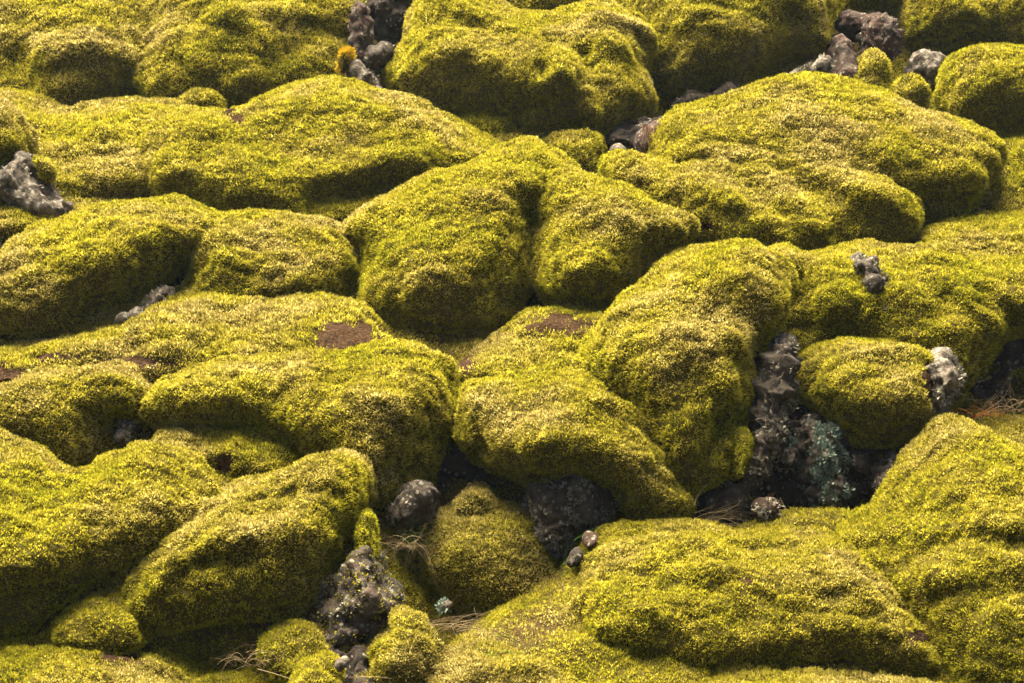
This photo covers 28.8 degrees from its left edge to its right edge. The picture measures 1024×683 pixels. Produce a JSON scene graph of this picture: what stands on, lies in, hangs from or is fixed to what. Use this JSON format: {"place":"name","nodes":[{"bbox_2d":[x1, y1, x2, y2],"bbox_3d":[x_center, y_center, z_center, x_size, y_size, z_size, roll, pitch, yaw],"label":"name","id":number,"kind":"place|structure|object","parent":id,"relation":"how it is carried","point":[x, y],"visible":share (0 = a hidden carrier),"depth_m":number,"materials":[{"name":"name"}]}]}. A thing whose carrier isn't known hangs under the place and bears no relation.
{"place":"outdoors","nodes":[
{"label":"outdoors","id":0,"kind":"place"},
{"bbox_2d":[0,8,1023,682],"bbox_3d":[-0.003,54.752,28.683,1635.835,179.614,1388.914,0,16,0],"label":"ground","id":1,"kind":"structure","parent":0,"point":[540,606],"depth_m":9.10,"materials":[{"name":"green plant"}]},
{"bbox_2d":[0,96,39,164],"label":"moss boulder","id":2,"kind":"object","parent":1,"relation":"on","point":[18,132],"visible":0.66,"depth_m":12.66,"materials":[{"name":"plant"}]},
{"bbox_2d":[0,202,53,242],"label":"moss bank","id":3,"kind":"structure","parent":1,"relation":"on","point":[14,220],"depth_m":12.10,"materials":[{"name":"plant"}]},
{"bbox_2d":[0,151,74,217],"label":"lava rock","id":4,"kind":"object","parent":1,"relation":"on","point":[23,186],"visible":0.62,"depth_m":12.30,"materials":[{"name":"grey stone"}]},
{"bbox_2d":[31,153,58,183],"bbox_3d":[-2.924,-1.081,12.514,0.171,0.190,0.261,-6,17,-21],"label":"moss cushion","id":5,"kind":"object","parent":4,"relation":"on","point":[47,169],"visible":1,"depth_m":12.45,"materials":[{"name":"plant"}]},
{"bbox_2d":[0,0,151,105],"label":"moss boulder","id":6,"kind":"object","parent":1,"relation":"on","point":[69,52],"visible":0.62,"depth_m":14.45,"materials":[{"name":"plant"}]},
{"bbox_2d":[0,358,152,468],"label":"moss boulder","id":7,"kind":"object","parent":1,"relation":"on","point":[72,416],"visible":0.76,"depth_m":9.95,"materials":[{"name":"plant"}]},
{"bbox_2d":[48,588,154,653],"bbox_3d":[-1.803,1.246,8.788,0.472,0.295,0.577,0,16,0],"label":"moss cushion","id":8,"kind":"object","parent":1,"relation":"on","point":[104,620],"visible":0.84,"depth_m":8.57,"materials":[{"name":"plant"}]},
{"bbox_2d":[0,191,219,337],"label":"moss boulder","id":9,"kind":"object","parent":1,"relation":"on","point":[66,271],"visible":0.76,"depth_m":11.25,"materials":[{"name":"plant"}]},
{"bbox_2d":[0,426,222,640],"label":"moss slope","id":10,"kind":"structure","parent":1,"relation":"on","point":[68,533],"depth_m":8.89,"materials":[{"name":"plant"}]},
{"bbox_2d":[0,86,227,198],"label":"moss terrace","id":11,"kind":"structure","parent":1,"relation":"on","point":[90,148],"depth_m":13.18,"materials":[{"name":"plant"}]},
{"bbox_2d":[110,419,139,443],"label":"stone","id":12,"kind":"object","parent":1,"relation":"on","point":[126,431],"visible":1,"depth_m":10.04,"materials":[{"name":"grey stone"}]},
{"bbox_2d":[0,625,273,682],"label":"moss slope","id":13,"kind":"structure","parent":1,"relation":"on","point":[40,657],"depth_m":8.43,"materials":[{"name":"plant"}]},
{"bbox_2d":[210,645,284,670],"bbox_3d":[-1.126,1.330,8.390,0.333,0.140,0.247,6,17,22],"label":"grass tuft","id":14,"kind":"object","parent":13,"relation":"on","point":[235,659],"visible":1,"depth_m":8.41,"materials":[{"name":"plant"}]},
{"bbox_2d":[140,283,175,310],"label":"stone","id":15,"kind":"object","parent":1,"relation":"on","point":[156,295],"visible":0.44,"depth_m":11.21,"materials":[{"name":"grey stone"}]},
{"bbox_2d":[0,286,397,383],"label":"moss bank","id":16,"kind":"structure","parent":1,"relation":"on","point":[177,331],"depth_m":10.66,"materials":[{"name":"plant"}]},
{"bbox_2d":[115,306,143,324],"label":"stone","id":17,"kind":"object","parent":16,"relation":"on","point":[122,317],"visible":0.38,"depth_m":11.05,"materials":[{"name":"grey stone"}]},
{"bbox_2d":[177,86,227,107],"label":"moss boulder","id":18,"kind":"object","parent":1,"relation":"on","point":[200,96],"visible":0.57,"depth_m":13.99,"materials":[{"name":"plant"}]},
{"bbox_2d":[151,422,299,478],"bbox_3d":[-1.431,0.570,10.043,0.800,0.342,0.725,0,16,0],"label":"moss cushion","id":19,"kind":"object","parent":1,"relation":"on","point":[237,451],"visible":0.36,"depth_m":9.83,"materials":[{"name":"plant"}]},
{"bbox_2d":[132,0,367,108],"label":"moss boulder","id":20,"kind":"object","parent":1,"relation":"on","point":[236,52],"visible":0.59,"depth_m":14.46,"materials":[{"name":"plant"}]},
{"bbox_2d":[218,644,289,679],"bbox_3d":[-1.062,1.330,8.354,0.352,0.210,0.158,0,16,0],"label":"dry straw","id":21,"kind":"object","parent":1,"relation":"on","point":[248,663],"visible":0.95,"depth_m":8.35,"materials":[{"name":"brown plant"}]},
{"bbox_2d":[105,447,406,649],"bbox_3d":[-1.178,0.929,9.221,1.403,0.823,1.439,0,16,0],"label":"moss boulder","id":22,"kind":"object","parent":1,"relation":"on","point":[283,543],"visible":0.84,"depth_m":8.77,"materials":[{"name":"plant"}]},
{"bbox_2d":[175,206,360,297],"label":"moss boulder","id":23,"kind":"object","parent":1,"relation":"on","point":[269,253],"visible":0.56,"depth_m":11.46,"materials":[{"name":"plant"}]},
{"bbox_2d":[255,617,331,682],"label":"moss bank","id":24,"kind":"structure","parent":1,"relation":"on","point":[295,640],"depth_m":8.54,"materials":[{"name":"plant"}]},
{"bbox_2d":[137,337,460,515],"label":"moss ridge","id":25,"kind":"structure","parent":1,"relation":"on","point":[387,405],"depth_m":9.90,"materials":[{"name":"plant"}]},
{"bbox_2d":[287,649,345,682],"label":"moss cushion","id":26,"kind":"object","parent":1,"relation":"on","point":[318,667],"visible":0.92,"depth_m":8.32,"materials":[{"name":"plant"}]},
{"bbox_2d":[335,656,349,671],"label":"stone","id":27,"kind":"object","parent":26,"relation":"on","point":[341,663],"visible":1,"depth_m":8.26,"materials":[{"name":"grey stone"}]},
{"bbox_2d":[136,74,501,223],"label":"moss ridge","id":28,"kind":"structure","parent":1,"relation":"on","point":[338,147],"depth_m":12.89,"materials":[{"name":"plant"}]},
{"bbox_2d":[334,45,355,76],"bbox_3d":[-1.191,-1.999,14.219,0.171,0.231,0.240,0,16,0],"label":"golden lichen","id":29,"kind":"object","parent":28,"relation":"on","point":[346,55],"visible":0.98,"depth_m":14.16,"materials":[{"name":"plant"}]},
{"bbox_2d":[346,59,382,88],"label":"lava rock","id":30,"kind":"object","parent":28,"relation":"on","point":[358,69],"visible":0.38,"depth_m":14.09,"materials":[{"name":"grey stone"}]},
{"bbox_2d":[323,633,376,682],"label":"lava rock","id":31,"kind":"object","parent":1,"relation":"on","point":[359,662],"visible":0.26,"depth_m":8.49,"materials":[{"name":"grey stone"}]},
{"bbox_2d":[344,0,374,75],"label":"lava rock","id":32,"kind":"object","parent":1,"relation":"on","point":[360,28],"visible":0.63,"depth_m":14.47,"materials":[{"name":"grey stone"}]},
{"bbox_2d":[362,41,394,72],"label":"lava rock","id":33,"kind":"object","parent":1,"relation":"on","point":[378,56],"visible":0.98,"depth_m":14.34,"materials":[{"name":"grey stone"}]},
{"bbox_2d":[367,0,412,47],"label":"lava rock","id":34,"kind":"object","parent":1,"relation":"on","point":[387,17],"visible":0.63,"depth_m":15.26,"materials":[{"name":"grey stone"}]},
{"bbox_2d":[365,625,433,682],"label":"moss cushion","id":35,"kind":"object","parent":1,"relation":"on","point":[388,656],"visible":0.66,"depth_m":8.32,"materials":[{"name":"plant"}]},
{"bbox_2d":[377,530,437,592],"bbox_3d":[-0.524,0.989,9.077,0.424,0.267,0.233,3,16,9],"label":"grass tuft","id":36,"kind":"object","parent":1,"relation":"on","point":[411,545],"visible":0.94,"depth_m":9.09,"materials":[{"name":"plant"}]},
{"bbox_2d":[385,479,439,535],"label":"lava rock","id":37,"kind":"object","parent":1,"relation":"on","point":[417,501],"visible":1,"depth_m":9.50,"materials":[{"name":"grey stone"}]},
{"bbox_2d":[397,521,428,547],"bbox_3d":[-0.437,0.906,9.132,0.220,0.118,0.122,13,21,38],"label":"grass tuft","id":38,"kind":"object","parent":1,"relation":"on","point":[410,539],"visible":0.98,"depth_m":9.18,"materials":[{"name":"brown plant"}]},
{"bbox_2d":[387,604,445,682],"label":"moss bank","id":39,"kind":"structure","parent":1,"relation":"on","point":[410,625],"depth_m":8.43,"materials":[{"name":"plant"}]},
{"bbox_2d":[436,596,452,615],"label":"stone","id":40,"kind":"object","parent":1,"relation":"on","point":[443,604],"visible":1,"depth_m":8.79,"materials":[{"name":"grey stone"}]},
{"bbox_2d":[341,135,581,335],"bbox_3d":[-0.370,-0.628,11.994,1.381,1.067,2.079,8,18,26],"label":"moss boulder","id":41,"kind":"object","parent":1,"relation":"on","point":[442,250],"visible":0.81,"depth_m":11.39,"materials":[{"name":"plant"}]},
{"bbox_2d":[436,446,503,497],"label":"lava rock","id":42,"kind":"object","parent":1,"relation":"on","point":[456,464],"visible":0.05,"depth_m":10.14,"materials":[{"name":"black stone"}]},
{"bbox_2d":[428,609,520,649],"bbox_3d":[-0.147,1.310,8.585,0.426,0.313,0.129,2,16,5],"label":"dry straw","id":43,"kind":"object","parent":1,"relation":"on","point":[470,626],"visible":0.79,"depth_m":8.52,"materials":[{"name":"brown plant"}]},
{"bbox_2d":[455,111,515,135],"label":"moss boulder","id":44,"kind":"object","parent":1,"relation":"on","point":[488,123],"visible":0.41,"depth_m":13.82,"materials":[{"name":"plant"}]},
{"bbox_2d":[417,498,559,615],"bbox_3d":[-0.100,1.097,9.706,0.725,0.609,0.896,0,16,0],"label":"moss ball","id":45,"kind":"object","parent":1,"relation":"on","point":[489,561],"visible":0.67,"depth_m":9.42,"materials":[{"name":"plant"}]},
{"bbox_2d":[452,480,499,516],"bbox_3d":[-0.178,0.816,9.773,0.265,0.267,0.422,0,16,0],"label":"moss cushion","id":46,"kind":"object","parent":45,"relation":"on","point":[477,498],"visible":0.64,"depth_m":9.63,"materials":[{"name":"plant"}]},
{"bbox_2d":[425,628,583,682],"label":"moss bank","id":47,"kind":"structure","parent":1,"relation":"on","point":[465,664],"depth_m":8.31,"materials":[{"name":"plant"}]},
{"bbox_2d":[406,596,518,644],"bbox_3d":[-0.214,1.212,8.531,0.590,0.295,0.333,0,16,0],"label":"grass tuft","id":48,"kind":"object","parent":47,"relation":"on","point":[462,627],"visible":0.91,"depth_m":8.57,"materials":[{"name":"plant"}]},
{"bbox_2d":[444,630,555,654],"bbox_3d":[0.005,1.272,8.438,0.595,0.133,0.325,0,16,0],"label":"grass tuft","id":49,"kind":"object","parent":47,"relation":"on","point":[503,645],"visible":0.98,"depth_m":8.48,"materials":[{"name":"plant"}]},
{"bbox_2d":[381,0,659,136],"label":"moss boulder","id":50,"kind":"object","parent":1,"relation":"on","point":[582,64],"visible":0.92,"depth_m":13.97,"materials":[{"name":"plant"}]},
{"bbox_2d":[457,302,603,382],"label":"moss bank","id":51,"kind":"structure","parent":1,"relation":"on","point":[526,338],"depth_m":10.66,"materials":[{"name":"plant"}]},
{"bbox_2d":[506,0,614,10],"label":"moss boulder","id":52,"kind":"object","parent":1,"relation":"on","point":[550,5],"visible":0.07,"depth_m":15.43,"materials":[{"name":"plant"}]},
{"bbox_2d":[521,473,620,559],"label":"lava rock","id":53,"kind":"object","parent":1,"relation":"on","point":[563,510],"visible":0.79,"depth_m":9.52,"materials":[{"name":"black stone"}]},
{"bbox_2d":[543,127,607,173],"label":"moss boulder","id":54,"kind":"object","parent":1,"relation":"on","point":[585,148],"visible":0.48,"depth_m":13.32,"materials":[{"name":"plant"}]},
{"bbox_2d":[452,355,699,521],"bbox_3d":[0.323,0.502,10.155,1.278,0.802,1.559,0,16,0],"label":"moss boulder","id":55,"kind":"object","parent":1,"relation":"on","point":[557,419],"visible":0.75,"depth_m":9.57,"materials":[{"name":"plant"}]},
{"bbox_2d":[561,526,600,576],"bbox_3d":[0.288,0.927,8.810,0.230,0.197,0.061,-13,20,-37],"label":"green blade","id":56,"kind":"object","parent":1,"relation":"on","point":[577,553],"visible":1,"depth_m":8.78,"materials":[{"name":"green plant"}]},
{"bbox_2d":[529,165,700,311],"bbox_3d":[0.597,-0.581,11.630,1.032,0.808,1.386,0,16,0],"label":"moss boulder","id":57,"kind":"object","parent":1,"relation":"on","point":[599,242],"visible":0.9,"depth_m":11.31,"materials":[{"name":"plant"}]},
{"bbox_2d":[604,116,661,151],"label":"lava rock","id":58,"kind":"object","parent":1,"relation":"on","point":[623,133],"visible":0.3,"depth_m":13.71,"materials":[{"name":"grey stone"}]},
{"bbox_2d":[633,120,659,153],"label":"lava rock","id":59,"kind":"object","parent":1,"relation":"on","point":[642,138],"visible":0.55,"depth_m":13.16,"materials":[{"name":"stone"}]},
{"bbox_2d":[574,237,802,496],"bbox_3d":[0.930,0.111,10.373,1.213,1.186,1.859,0,16,0],"label":"moss boulder","id":60,"kind":"object","parent":1,"relation":"on","point":[690,351],"visible":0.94,"depth_m":9.90,"materials":[{"name":"plant"}]},
{"bbox_2d":[671,81,739,106],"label":"lava rock","id":61,"kind":"object","parent":1,"relation":"on","point":[690,96],"visible":0.43,"depth_m":14.43,"materials":[{"name":"grey stone"}]},
{"bbox_2d":[696,478,749,526],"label":"lava rock","id":62,"kind":"object","parent":1,"relation":"on","point":[727,492],"visible":0.75,"depth_m":9.75,"materials":[{"name":"black stone"}]},
{"bbox_2d":[615,0,839,97],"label":"moss boulder","id":63,"kind":"object","parent":1,"relation":"on","point":[705,46],"visible":0.81,"depth_m":14.64,"materials":[{"name":"plant"}]},
{"bbox_2d":[561,515,943,676],"bbox_3d":[1.079,1.173,9.033,1.751,0.672,1.375,0,16,0],"label":"moss boulder","id":64,"kind":"object","parent":1,"relation":"on","point":[714,593],"visible":0.77,"depth_m":8.57,"materials":[{"name":"plant"}]},
{"bbox_2d":[566,547,583,567],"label":"lava rock","id":65,"kind":"object","parent":64,"relation":"on","point":[575,560],"visible":0.98,"depth_m":9.04,"materials":[{"name":"grey stone"}]},
{"bbox_2d":[582,530,599,547],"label":"lava rock","id":66,"kind":"object","parent":64,"relation":"on","point":[590,539],"visible":0.97,"depth_m":9.18,"materials":[{"name":"stone"}]},
{"bbox_2d":[695,491,748,525],"bbox_3d":[0.990,0.765,9.492,0.268,0.200,0.176,-2,16,-5],"label":"dry straw","id":67,"kind":"object","parent":64,"relation":"on","point":[718,511],"visible":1,"depth_m":9.45,"materials":[{"name":"brown plant"}]},
{"bbox_2d":[596,147,924,251],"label":"moss slope","id":68,"kind":"structure","parent":1,"relation":"on","point":[805,206],"depth_m":12.05,"materials":[{"name":"plant"}]},
{"bbox_2d":[609,143,626,150],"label":"stone","id":69,"kind":"object","parent":68,"relation":"on","point":[616,146],"visible":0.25,"depth_m":13.30,"materials":[{"name":"beige stone"}]},
{"bbox_2d":[648,70,1008,224],"bbox_3d":[2.052,-1.253,13.027,2.363,0.910,1.810,0,16,0],"label":"moss boulder","id":70,"kind":"object","parent":68,"relation":"on","point":[943,165],"visible":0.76,"depth_m":12.59,"materials":[{"name":"plant"}]},
{"bbox_2d":[736,506,852,531],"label":"moss bank","id":71,"kind":"structure","parent":1,"relation":"on","point":[821,517],"depth_m":9.50,"materials":[{"name":"plant"}]},
{"bbox_2d":[698,497,761,527],"bbox_3d":[1.037,0.844,9.498,0.424,0.178,0.388,0,16,0],"label":"grass tuft","id":72,"kind":"object","parent":71,"relation":"on","point":[716,517],"visible":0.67,"depth_m":9.58,"materials":[{"name":"plant"}]},
{"bbox_2d":[751,497,785,521],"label":"lava rock","id":73,"kind":"object","parent":71,"relation":"on","point":[763,508],"visible":1,"depth_m":9.52,"materials":[{"name":"grey stone"}]},
{"bbox_2d":[783,53,835,73],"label":"rock","id":74,"kind":"object","parent":1,"relation":"on","point":[823,63],"visible":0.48,"depth_m":14.29,"materials":[{"name":"grey stone"}]},
{"bbox_2d":[788,416,855,509],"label":"lava rock","id":75,"kind":"object","parent":1,"relation":"on","point":[824,461],"visible":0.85,"depth_m":9.92,"materials":[{"name":"grey stone"}]},
{"bbox_2d":[698,662,947,682],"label":"moss bank","id":76,"kind":"structure","parent":1,"relation":"on","point":[745,673],"depth_m":8.32,"materials":[{"name":"plant"}]},
{"bbox_2d":[738,396,908,524],"bbox_3d":[1.548,0.657,10.436,1.347,0.833,1.036,0,16,0],"label":"lava rock","id":77,"kind":"object","parent":1,"relation":"on","point":[857,475],"visible":0.14,"depth_m":10.06,"materials":[{"name":"black stone"}]},
{"bbox_2d":[773,446,799,473],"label":"lava rock","id":78,"kind":"object","parent":77,"relation":"on","point":[789,460],"visible":0.98,"depth_m":9.96,"materials":[{"name":"grey stone"}]},
{"bbox_2d":[768,241,889,353],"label":"moss boulder","id":79,"kind":"object","parent":1,"relation":"on","point":[824,302],"visible":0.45,"depth_m":10.85,"materials":[{"name":"plant"}]},
{"bbox_2d":[826,33,857,78],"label":"lava rock","id":80,"kind":"object","parent":1,"relation":"on","point":[841,52],"visible":0.43,"depth_m":14.59,"materials":[{"name":"grey stone"}]},
{"bbox_2d":[834,9,866,42],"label":"lava rock","id":81,"kind":"object","parent":1,"relation":"on","point":[848,24],"visible":0.66,"depth_m":15.19,"materials":[{"name":"grey stone"}]},
{"bbox_2d":[838,0,900,15],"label":"moss boulder","id":82,"kind":"object","parent":1,"relation":"on","point":[888,7],"visible":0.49,"depth_m":15.75,"materials":[{"name":"plant"}]},
{"bbox_2d":[854,47,892,88],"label":"moss boulder","id":83,"kind":"object","parent":1,"relation":"on","point":[874,66],"visible":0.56,"depth_m":14.33,"materials":[{"name":"plant"}]},
{"bbox_2d":[855,11,904,61],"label":"lava rock","id":84,"kind":"object","parent":1,"relation":"on","point":[881,32],"visible":0.78,"depth_m":14.80,"materials":[{"name":"grey stone"}]},
{"bbox_2d":[795,335,967,450],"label":"moss boulder","id":85,"kind":"object","parent":1,"relation":"on","point":[881,393],"visible":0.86,"depth_m":10.02,"materials":[{"name":"plant"}]},
{"bbox_2d":[869,451,897,492],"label":"lava rock","id":86,"kind":"object","parent":1,"relation":"on","point":[882,467],"visible":0.45,"depth_m":9.96,"materials":[{"name":"grey stone"}]},
{"bbox_2d":[888,72,932,109],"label":"moss boulder","id":87,"kind":"object","parent":1,"relation":"on","point":[916,89],"visible":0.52,"depth_m":13.98,"materials":[{"name":"plant"}]},
{"bbox_2d":[810,238,1023,412],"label":"moss slope","id":88,"kind":"structure","parent":1,"relation":"on","point":[965,306],"depth_m":10.75,"materials":[{"name":"plant"}]},
{"bbox_2d":[902,49,946,92],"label":"lava rock","id":89,"kind":"object","parent":1,"relation":"on","point":[926,64],"visible":0.56,"depth_m":14.43,"materials":[{"name":"grey stone"}]},
{"bbox_2d":[835,412,1023,682],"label":"moss slope","id":90,"kind":"structure","parent":1,"relation":"on","point":[933,529],"depth_m":8.80,"materials":[{"name":"plant"}]},
{"bbox_2d":[890,0,1023,51],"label":"moss boulder","id":91,"kind":"object","parent":1,"relation":"on","point":[939,25],"visible":0.78,"depth_m":15.28,"materials":[{"name":"plant"}]},
{"bbox_2d":[908,208,1023,256],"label":"moss terrace","id":92,"kind":"structure","parent":1,"relation":"on","point":[992,231],"depth_m":12.04,"materials":[{"name":"plant"}]},
{"bbox_2d":[932,41,1023,134],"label":"moss boulder","id":93,"kind":"object","parent":1,"relation":"on","point":[980,84],"visible":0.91,"depth_m":13.78,"materials":[{"name":"plant"}]},
{"bbox_2d":[953,382,1023,431],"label":"grass tuft","id":94,"kind":"object","parent":1,"relation":"on","point":[998,406],"visible":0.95,"depth_m":10.46,"materials":[{"name":"plant"}]},
{"bbox_2d":[963,410,1023,443],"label":"moss bank","id":95,"kind":"structure","parent":1,"relation":"on","point":[1001,426],"depth_m":10.41,"materials":[{"name":"plant"}]},
{"bbox_2d":[948,401,1015,418],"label":"dry grass","id":96,"kind":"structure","parent":95,"relation":"on","point":[985,415],"depth_m":10.41,"materials":[{"name":"brown plant"}]},
{"bbox_2d":[962,370,1014,416],"bbox_3d":[2.482,0.267,10.404,0.303,0.227,0.241,0,16,0],"label":"dry straw","id":97,"kind":"object","parent":95,"relation":"on","point":[997,395],"visible":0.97,"depth_m":10.41,"materials":[{"name":"brown plant"}]},
{"bbox_2d":[969,338,1023,412],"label":"lava rock","id":98,"kind":"object","parent":1,"relation":"on","point":[1009,359],"visible":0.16,"depth_m":10.97,"materials":[{"name":"black stone"}]},
{"bbox_2d":[1005,136,1023,190],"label":"moss boulder","id":99,"kind":"object","parent":1,"relation":"on","point":[1017,153],"visible":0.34,"depth_m":13.17,"materials":[{"name":"plant"}]}
]}

